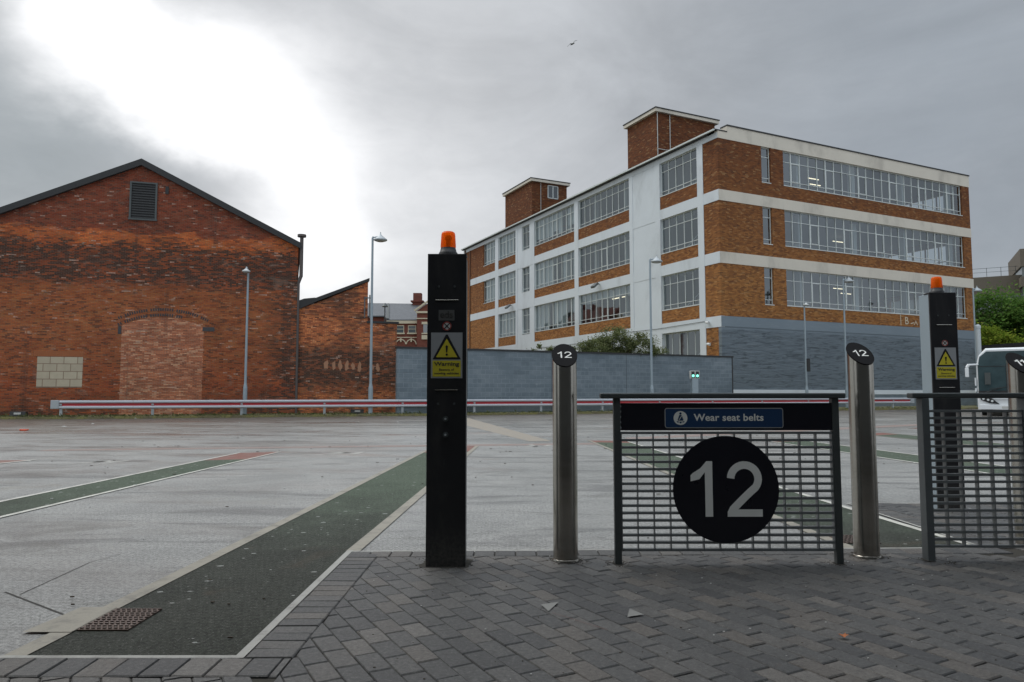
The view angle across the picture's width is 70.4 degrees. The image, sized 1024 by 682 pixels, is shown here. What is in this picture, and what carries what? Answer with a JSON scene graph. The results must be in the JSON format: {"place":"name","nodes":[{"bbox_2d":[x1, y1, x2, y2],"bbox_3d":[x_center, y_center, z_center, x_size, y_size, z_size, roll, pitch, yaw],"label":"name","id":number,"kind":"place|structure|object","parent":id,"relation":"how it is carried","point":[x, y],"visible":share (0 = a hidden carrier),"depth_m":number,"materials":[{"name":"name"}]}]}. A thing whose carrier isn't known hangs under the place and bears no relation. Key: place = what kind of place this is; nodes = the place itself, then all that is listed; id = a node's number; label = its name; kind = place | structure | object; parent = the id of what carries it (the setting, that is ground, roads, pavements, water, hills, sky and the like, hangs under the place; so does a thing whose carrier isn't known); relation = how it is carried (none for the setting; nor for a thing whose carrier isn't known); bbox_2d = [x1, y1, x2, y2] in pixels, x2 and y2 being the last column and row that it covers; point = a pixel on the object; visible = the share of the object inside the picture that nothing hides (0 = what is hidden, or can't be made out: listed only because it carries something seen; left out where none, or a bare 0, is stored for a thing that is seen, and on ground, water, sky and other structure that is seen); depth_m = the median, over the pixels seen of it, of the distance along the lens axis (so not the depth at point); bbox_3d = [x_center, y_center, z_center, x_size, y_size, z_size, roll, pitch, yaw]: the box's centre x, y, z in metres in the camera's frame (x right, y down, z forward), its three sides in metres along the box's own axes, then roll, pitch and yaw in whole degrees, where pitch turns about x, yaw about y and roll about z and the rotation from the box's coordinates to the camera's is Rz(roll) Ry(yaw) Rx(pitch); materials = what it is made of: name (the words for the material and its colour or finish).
{"place":"outdoors","nodes":[
{"label":"outdoors","id":0,"kind":"place"},
{"bbox_2d":[0,405,976,416],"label":"verge","id":1,"kind":"structure","parent":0,"point":[510,412],"depth_m":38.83,"materials":[{"name":"green plant"}]},
{"bbox_2d":[9,411,27,416],"bbox_3d":[-22.892,3.387,33.710,0.660,0.240,0.406,1,-4,-17],"label":"ground floodlight","id":2,"kind":"object","parent":1,"relation":"on","point":[15,413],"visible":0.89,"depth_m":33.56,"materials":[{"name":"metal"}]},
{"bbox_2d":[242,267,249,413],"bbox_3d":[-13.453,-0.031,36.609,0.400,7.498,0.604,0,-4,0],"label":"street lamp","id":3,"kind":"object","parent":1,"relation":"on","point":[246,270],"visible":0.94,"depth_m":36.72,"materials":[{"name":"grey metal"}]},
{"bbox_2d":[351,409,363,413],"bbox_3d":[-8.134,3.702,38.164,0.660,0.240,0.406,1,-4,-17],"label":"ground floodlight","id":4,"kind":"object","parent":1,"relation":"on","point":[357,411],"visible":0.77,"depth_m":38.00,"materials":[{"name":"metal"}]},
{"bbox_2d":[368,232,386,413],"bbox_3d":[-7.052,-0.995,38.386,0.821,9.670,0.717,3,-5,-35],"label":"street lamp","id":5,"kind":"object","parent":1,"relation":"on","point":[380,238],"visible":0.97,"depth_m":38.37,"materials":[{"name":"grey metal"}]},
{"bbox_2d":[531,342,554,350],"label":"shrub","id":6,"kind":"object","parent":1,"relation":"on","point":[547,349],"visible":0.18,"depth_m":43.09,"materials":[{"name":"green plant"}]},
{"bbox_2d":[572,336,609,354],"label":"shrub","id":7,"kind":"object","parent":1,"relation":"on","point":[588,346],"visible":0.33,"depth_m":44.71,"materials":[{"name":"green plant"}]},
{"bbox_2d":[591,323,664,356],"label":"shrub","id":8,"kind":"object","parent":1,"relation":"on","point":[629,345],"visible":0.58,"depth_m":45.88,"materials":[{"name":"green plant"}]},
{"bbox_2d":[649,255,662,392],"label":"street lamp","id":9,"kind":"object","parent":1,"relation":"on","point":[656,260],"visible":0.96,"depth_m":44.80,"materials":[{"name":"grey metal"}]},
{"bbox_2d":[644,346,669,353],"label":"shrub","id":10,"kind":"object","parent":1,"relation":"on","point":[664,349],"visible":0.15,"depth_m":47.07,"materials":[{"name":"green plant"}]},
{"bbox_2d":[689,371,699,392],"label":"signal post","id":11,"kind":"object","parent":1,"relation":"on","point":[694,376],"visible":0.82,"depth_m":45.72,"materials":[{"name":"grey metal"}]},
{"bbox_2d":[803,302,809,392],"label":"street lamp","id":12,"kind":"object","parent":1,"relation":"on","point":[807,365],"visible":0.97,"depth_m":50.76,"materials":[{"name":"grey metal"}]},
{"bbox_2d":[842,276,853,407],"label":"street lamp","id":13,"kind":"object","parent":1,"relation":"on","point":[848,280],"visible":0.89,"depth_m":52.82,"materials":[{"name":"grey metal"}]},
{"bbox_2d":[972,286,981,406],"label":"street lamp","id":14,"kind":"object","parent":1,"relation":"on","point":[976,289],"visible":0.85,"depth_m":57.72,"materials":[{"name":"grey metal"}]},
{"bbox_2d":[974,280,1023,343],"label":"broadleaf tree","id":15,"kind":"object","parent":1,"relation":"on","point":[1010,318],"visible":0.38,"depth_m":88.84,"materials":[{"name":"green plant"}]},
{"bbox_2d":[977,320,1023,344],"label":"broadleaf tree","id":16,"kind":"object","parent":1,"relation":"on","point":[1003,337],"visible":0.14,"depth_m":78.77,"materials":[{"name":"green plant"}]},
{"bbox_2d":[0,409,1012,659],"bbox_3d":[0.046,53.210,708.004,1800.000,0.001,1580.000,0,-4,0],"label":"tarmac","id":17,"kind":"structure","parent":0,"point":[180,521],"depth_m":8.81,"materials":[{"name":"grey asphalt"}]},
{"bbox_2d":[0,460,23,462],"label":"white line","id":18,"kind":"object","parent":17,"relation":"on","point":[2,461],"visible":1,"depth_m":12.38,"materials":[{"name":"white paint"}]},
{"bbox_2d":[5,555,115,614],"bbox_3d":[-2.718,1.442,4.326,0.451,0.001,1.510,1,-4,-19],"label":"tarmac joint","id":19,"kind":"object","parent":17,"relation":"on","point":[39,604],"visible":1,"depth_m":4.00,"materials":[{"name":"grey asphalt"}]},
{"bbox_2d":[23,607,115,631],"bbox_3d":[-2.184,1.380,3.609,0.230,0.001,0.400,0,-4,0],"label":"concrete frame","id":20,"kind":"object","parent":17,"relation":"on","point":[73,620],"visible":1,"depth_m":3.58,"materials":[{"name":"grey concrete"}]},
{"bbox_2d":[80,460,130,463],"bbox_3d":[-6.821,2.020,12.145,0.541,0.001,0.680,-1,-4,10],"label":"faded lane marking","id":21,"kind":"object","parent":17,"relation":"on","point":[110,461],"visible":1,"depth_m":12.20,"materials":[{"name":"white paint"}]},
{"bbox_2d":[0,453,236,501],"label":"white line","id":22,"kind":"object","parent":17,"relation":"on","point":[103,480],"visible":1,"depth_m":9.34,"materials":[{"name":"white paint"}]},
{"bbox_2d":[77,608,161,630],"bbox_3d":[-1.938,1.379,3.609,0.242,0.013,0.340,0,-4,0],"label":"drain cover","id":23,"kind":"object","parent":17,"relation":"on","point":[122,619],"visible":1,"depth_m":3.59,"materials":[{"name":"metal"}]},
{"bbox_2d":[0,459,244,515],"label":"green marking","id":24,"kind":"object","parent":17,"relation":"on","point":[27,503],"visible":1,"depth_m":8.77,"materials":[{"name":"green paint"}]},
{"bbox_2d":[0,452,277,517],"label":"white line","id":25,"kind":"object","parent":17,"relation":"on","point":[118,489],"visible":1,"depth_m":8.38,"materials":[{"name":"white paint"}]},
{"bbox_2d":[0,158,305,415],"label":"brick warehouse","id":26,"kind":"structure","parent":17,"relation":"on","point":[127,281],"depth_m":37.37,"materials":[{"name":"brick"}]},
{"bbox_2d":[5,450,425,654],"bbox_3d":[-1.896,1.800,9.289,0.100,0.001,12.419,0,-4,2],"label":"cream edge line","id":27,"kind":"object","parent":17,"relation":"on","point":[38,643],"visible":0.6,"depth_m":4.58,"materials":[{"name":"beige paint"}]},
{"bbox_2d":[208,452,274,459],"bbox_3d":[-4.903,2.102,13.297,0.730,0.001,1.830,0,-4,0],"label":"red marking","id":28,"kind":"object","parent":17,"relation":"on","point":[242,456],"visible":1,"depth_m":13.15,"materials":[{"name":"paint"}]},
{"bbox_2d":[28,451,467,654],"bbox_3d":[-1.470,1.760,8.690,0.950,0.001,11.245,0,-4,2],"label":"green marking","id":29,"kind":"object","parent":17,"relation":"on","point":[280,569],"visible":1,"depth_m":4.30,"materials":[{"name":"green paint"}]},
{"bbox_2d":[40,418,596,450],"bbox_3d":[-3.797,2.974,25.150,11.400,0.001,21.400,0,-4,0],"label":"faded line","id":30,"kind":"object","parent":17,"relation":"on","point":[305,447],"depth_m":16.24,"materials":[{"name":"white paint"}]},
{"bbox_2d":[326,452,363,454],"bbox_3d":[-3.195,2.144,13.882,0.701,0.001,0.645,0,-4,0],"label":"faded lane marking","id":31,"kind":"object","parent":17,"relation":"on","point":[344,452],"visible":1,"depth_m":14.05,"materials":[{"name":"white paint"}]},
{"bbox_2d":[297,278,398,412],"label":"brick building","id":32,"kind":"structure","parent":17,"relation":"on","point":[334,348],"depth_m":40.25,"materials":[{"name":"red brick"}]},
{"bbox_2d":[382,303,387,320],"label":"yard lamp","id":33,"kind":"object","parent":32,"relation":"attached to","point":[384,305],"visible":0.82,"depth_m":52.23,"materials":[{"name":"grey metal"}]},
{"bbox_2d":[311,293,427,346],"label":"victorian building","id":34,"kind":"structure","parent":17,"relation":"on","point":[411,319],"depth_m":75.28,"materials":[{"name":"stone"}]},
{"bbox_2d":[397,325,404,333],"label":"window","id":35,"kind":"structure","parent":34,"relation":"in","point":[400,328],"depth_m":75.25,"materials":[{"name":"wood"}]},
{"bbox_2d":[407,325,416,333],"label":"window","id":36,"kind":"structure","parent":34,"relation":"in","point":[411,328],"depth_m":75.25,"materials":[{"name":"wood"}]},
{"bbox_2d":[348,446,477,550],"bbox_3d":[-0.941,1.887,10.482,0.100,0.001,10.625,0,-4,2],"label":"white line","id":37,"kind":"object","parent":17,"relation":"on","point":[366,539],"visible":0.8,"depth_m":6.33,"materials":[{"name":"white paint"}]},
{"bbox_2d":[51,436,898,637],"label":"ground litter","id":38,"kind":"object","parent":17,"relation":"on","point":[285,488],"visible":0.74,"depth_m":7.77,"materials":[{"name":"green plant"}]},
{"bbox_2d":[50,398,913,415],"bbox_3d":[4.139,3.834,42.826,54.374,0.870,1.480,2,-4,-21],"label":"guard rail","id":39,"kind":"object","parent":17,"relation":"on","point":[60,405],"visible":0.81,"depth_m":37.80,"materials":[{"name":"grey metal"}]},
{"bbox_2d":[0,503,973,657],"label":"edging strip","id":40,"kind":"object","parent":17,"relation":"on","point":[252,644],"visible":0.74,"depth_m":3.32,"materials":[{"name":"grey concrete"}]},
{"bbox_2d":[0,407,977,418],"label":"kerb","id":41,"kind":"structure","parent":17,"relation":"on","point":[244,416],"depth_m":36.55,"materials":[{"name":"grey concrete"}]},
{"bbox_2d":[395,346,733,413],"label":"blue block wall","id":42,"kind":"structure","parent":17,"relation":"on","point":[506,374],"depth_m":42.42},
{"bbox_2d":[591,440,629,442],"bbox_3d":[2.313,2.384,17.221,1.086,0.001,0.675,-1,-4,13],"label":"red marking","id":43,"kind":"object","parent":17,"relation":"on","point":[608,441],"visible":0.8,"depth_m":17.24,"materials":[{"name":"paint"}]},
{"bbox_2d":[461,106,976,406],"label":"office block","id":44,"kind":"structure","parent":17,"relation":"on","point":[754,241],"depth_m":60.70,"materials":[{"name":"brick"}]},
{"bbox_2d":[483,241,494,266],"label":"window","id":45,"kind":"structure","parent":44,"relation":"in","point":[490,247],"depth_m":89.84,"materials":[{"name":"grey glass"}]},
{"bbox_2d":[484,278,494,303],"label":"window","id":46,"kind":"structure","parent":44,"relation":"in","point":[490,284],"depth_m":89.49,"materials":[{"name":"glass"}]},
{"bbox_2d":[498,231,514,260],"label":"window","id":47,"kind":"structure","parent":44,"relation":"in","point":[508,241],"depth_m":85.56,"materials":[{"name":"grey glass"}]},
{"bbox_2d":[498,271,515,299],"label":"window","id":48,"kind":"structure","parent":44,"relation":"in","point":[508,281],"depth_m":85.18,"materials":[{"name":"glass"}]},
{"bbox_2d":[500,311,515,337],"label":"window","id":49,"kind":"structure","parent":44,"relation":"in","point":[510,318],"depth_m":84.68,"materials":[{"name":"glass"}]},
{"bbox_2d":[523,225,528,250],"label":"window","id":50,"kind":"structure","parent":44,"relation":"in","point":[528,225],"depth_m":81.02,"materials":[{"name":"white paint"}]},
{"bbox_2d":[523,267,528,292],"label":"window","id":51,"kind":"structure","parent":44,"relation":"in","point":[527,267],"depth_m":80.73,"materials":[{"name":"white paint"}]},
{"bbox_2d":[523,308,529,333],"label":"window","id":52,"kind":"structure","parent":44,"relation":"in","point":[528,308],"depth_m":80.29,"materials":[{"name":"white paint"}]},
{"bbox_2d":[534,205,573,246],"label":"window","id":53,"kind":"structure","parent":44,"relation":"in","point":[551,224],"depth_m":75.60,"materials":[{"name":"grey glass"}]},
{"bbox_2d":[534,251,573,289],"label":"window","id":54,"kind":"structure","parent":44,"relation":"in","point":[540,267],"depth_m":76.06,"materials":[{"name":"glass"}]},
{"bbox_2d":[536,297,574,331],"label":"window","id":55,"kind":"structure","parent":44,"relation":"in","point":[561,307],"depth_m":74.66,"materials":[{"name":"glass"}]},
{"bbox_2d":[579,179,628,228],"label":"window","id":56,"kind":"structure","parent":44,"relation":"in","point":[624,208],"depth_m":67.06,"materials":[{"name":"white paint"}]},
{"bbox_2d":[579,284,629,324],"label":"window","id":57,"kind":"structure","parent":44,"relation":"in","point":[614,292],"depth_m":65.98,"materials":[{"name":"white paint"}]},
{"bbox_2d":[580,232,629,276],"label":"window","id":58,"kind":"structure","parent":44,"relation":"in","point":[625,241],"depth_m":66.94,"materials":[{"name":"white paint"}]},
{"bbox_2d":[660,149,696,196],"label":"window","id":59,"kind":"structure","parent":44,"relation":"in","point":[691,159],"depth_m":57.64,"materials":[{"name":"white paint"}]},
{"bbox_2d":[661,208,697,254],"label":"window","id":60,"kind":"structure","parent":44,"relation":"in","point":[692,219],"depth_m":57.32,"materials":[{"name":"white paint"}]},
{"bbox_2d":[662,268,698,310],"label":"window","id":61,"kind":"structure","parent":44,"relation":"in","point":[685,302],"depth_m":56.97,"materials":[{"name":"white paint"}]},
{"bbox_2d":[665,330,699,354],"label":"window","id":62,"kind":"structure","parent":44,"relation":"in","point":[696,330],"depth_m":56.66,"materials":[{"name":"white paint"}]},
{"bbox_2d":[761,147,770,183],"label":"window","id":63,"kind":"structure","parent":44,"relation":"in","point":[761,147],"depth_m":55.51,"materials":[{"name":"white paint"}]},
{"bbox_2d":[762,207,772,244],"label":"window","id":64,"kind":"structure","parent":44,"relation":"in","point":[762,207],"depth_m":55.17,"materials":[{"name":"white paint"}]},
{"bbox_2d":[764,268,774,305],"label":"window","id":65,"kind":"structure","parent":44,"relation":"in","point":[765,268],"depth_m":54.85,"materials":[{"name":"white paint"}]},
{"bbox_2d":[783,152,962,215],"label":"window","id":66,"kind":"structure","parent":44,"relation":"in","point":[790,170],"depth_m":60.70,"materials":[{"name":"white paint"}]},
{"bbox_2d":[784,210,964,267],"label":"window","id":67,"kind":"structure","parent":44,"relation":"in","point":[800,223],"depth_m":60.34,"materials":[{"name":"white paint"}]},
{"bbox_2d":[786,270,967,318],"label":"window","id":68,"kind":"structure","parent":44,"relation":"in","point":[793,281],"depth_m":59.18,"materials":[{"name":"white paint"}]},
{"bbox_2d":[588,440,852,547],"bbox_3d":[2.150,1.956,11.460,0.100,0.001,12.471,0,-4,-3],"label":"cream edge line","id":69,"kind":"object","parent":17,"relation":"on","point":[845,545],"visible":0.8,"depth_m":6.22,"materials":[{"name":"beige paint"}]},
{"bbox_2d":[626,424,916,438],"bbox_3d":[9.476,2.791,22.822,16.347,0.001,0.742,3,-5,-34],"label":"faded red line","id":70,"kind":"object","parent":17,"relation":"on","point":[672,436],"visible":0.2,"depth_m":20.23,"materials":[{"name":"paint"}]},
{"bbox_2d":[596,442,961,548],"bbox_3d":[2.647,1.935,11.122,0.945,0.001,11.790,0,-4,-3],"label":"green marking","id":71,"kind":"object","parent":17,"relation":"on","point":[895,536],"visible":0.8,"depth_m":6.33,"materials":[{"name":"green paint"}]},
{"bbox_2d":[627,441,969,543],"bbox_3d":[3.060,1.949,11.371,0.070,0.001,12.253,0,-4,-3],"label":"white line","id":72,"kind":"object","parent":17,"relation":"on","point":[906,525],"depth_m":6.41,"materials":[{"name":"white paint"}]},
{"bbox_2d":[829,534,880,543],"bbox_3d":[2.621,1.520,5.583,0.280,0.013,0.300,0,-4,0],"label":"drain cover","id":73,"kind":"object","parent":17,"relation":"on","point":[847,539],"visible":0.27,"depth_m":5.56,"materials":[{"name":"metal"}]},
{"bbox_2d":[876,433,892,434],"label":"red marking","id":74,"kind":"object","parent":17,"relation":"on","point":[884,434],"visible":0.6,"depth_m":20.13,"materials":[{"name":"paint"}]},
{"bbox_2d":[771,441,1011,476],"bbox_3d":[6.511,2.037,12.608,0.080,0.001,10.392,0,-4,-5],"label":"white line","id":75,"kind":"object","parent":17,"relation":"on","point":[893,459],"visible":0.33,"depth_m":12.39,"materials":[{"name":"white paint"}]},
{"bbox_2d":[780,441,1011,472],"bbox_3d":[7.005,2.018,12.309,1.045,0.001,9.896,0,-4,-6],"label":"green marking","id":76,"kind":"object","parent":17,"relation":"on","point":[899,456],"visible":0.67,"depth_m":13.24,"materials":[{"name":"green paint"}]},
{"bbox_2d":[811,441,1002,465],"bbox_3d":[7.486,2.043,12.708,0.080,0.001,10.606,0,-4,-6],"label":"white line","id":77,"kind":"object","parent":17,"relation":"on","point":[905,453],"depth_m":13.87,"materials":[{"name":"white paint"}]},
{"bbox_2d":[876,434,1009,448],"bbox_3d":[10.576,2.217,15.047,1.051,0.001,10.418,0,-4,-3],"label":"green marking","id":78,"kind":"object","parent":17,"relation":"on","point":[915,437],"visible":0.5,"depth_m":18.30,"materials":[{"name":"green paint"}]},
{"bbox_2d":[891,249,1023,325],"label":"concrete office","id":79,"kind":"structure","parent":17,"relation":"on","point":[1016,267],"depth_m":126.59,"materials":[{"name":"grey"}]},
{"bbox_2d":[975,324,981,358],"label":"round column","id":80,"kind":"structure","parent":17,"relation":"on","point":[978,338],"depth_m":55.03,"materials":[{"name":"white metal"}]},
{"bbox_2d":[981,342,1023,350],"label":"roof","id":81,"kind":"structure","parent":17,"relation":"on","point":[1008,345],"depth_m":62.75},
{"bbox_2d":[0,503,1023,681],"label":"paving","id":82,"kind":"structure","parent":0,"point":[877,616],"depth_m":3.52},
{"bbox_2d":[541,602,557,610],"bbox_3d":[0.182,1.382,3.792,0.075,0.001,0.180,-2,-4,20],"label":"paint mark","id":83,"kind":"object","parent":82,"relation":"on","point":[548,606],"visible":1,"depth_m":3.80,"materials":[{"name":"white paint"}]},
{"bbox_2d":[627,609,642,616],"bbox_3d":[0.590,1.372,3.669,0.099,0.001,0.115,2,-5,-28],"label":"paint mark","id":84,"kind":"object","parent":82,"relation":"on","point":[631,612],"visible":1,"depth_m":3.66,"materials":[{"name":"white paint"}]},
{"bbox_2d":[419,553,927,567],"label":"packed dirt","id":85,"kind":"structure","parent":82,"relation":"on","point":[468,562],"depth_m":4.76,"materials":[{"name":"soil"}]},
{"bbox_2d":[425,231,467,566],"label":"warning pillar","id":86,"kind":"structure","parent":85,"relation":"on","point":[446,488],"depth_m":4.74,"materials":[{"name":"black metal"}]},
{"bbox_2d":[552,344,578,562],"bbox_3d":[0.359,0.742,4.912,0.178,1.460,0.182,0,-4,0],"label":"number bollard","id":87,"kind":"object","parent":85,"relation":"on","point":[565,477],"visible":1,"depth_m":4.85,"materials":[{"name":"silver metal"}]},
{"bbox_2d":[846,342,881,558],"bbox_3d":[2.426,0.740,5.017,0.178,1.476,0.182,0,-4,0],"label":"number bollard","id":88,"kind":"object","parent":85,"relation":"on","point":[863,461],"visible":1,"depth_m":4.96,"materials":[{"name":"silver metal"}]},
{"bbox_2d":[359,512,1022,678],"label":"grit","id":89,"kind":"object","parent":82,"relation":"on","point":[710,583],"visible":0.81,"depth_m":4.53,"materials":[{"name":"grey stone"}]},
{"bbox_2d":[599,393,845,563],"bbox_3d":[1.396,0.904,4.796,1.620,1.118,0.080,0,-4,0],"label":"bay barrier","id":90,"kind":"object","parent":82,"relation":"on","point":[725,490],"visible":1,"depth_m":4.78,"materials":[{"name":"grey metal"}]},
{"bbox_2d":[919,277,965,508],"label":"warning pillar","id":91,"kind":"structure","parent":82,"relation":"on","point":[939,339],"depth_m":7.05,"materials":[{"name":"black metal"}]},
{"bbox_2d":[907,393,1023,560],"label":"bay barrier","id":92,"kind":"object","parent":82,"relation":"on","point":[927,503],"visible":1,"depth_m":4.88,"materials":[{"name":"grey metal"}]},
{"bbox_2d":[1005,352,1023,543],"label":"number bollard","id":93,"kind":"object","parent":82,"relation":"on","point":[1015,370],"visible":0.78,"depth_m":5.35,"materials":[{"name":"silver metal"}]},
{"bbox_2d":[0,0,1023,303],"label":"sky","id":94,"kind":"structure","parent":0,"point":[340,124],"materials":[{"name":"grey"}]},
{"bbox_2d":[10,549,1023,681],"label":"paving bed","id":95,"kind":"object","parent":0,"point":[1016,553],"visible":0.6,"depth_m":5.03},
{"bbox_2d":[965,347,1023,414],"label":"coach","id":96,"kind":"object","parent":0,"point":[990,365],"visible":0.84,"depth_m":36.63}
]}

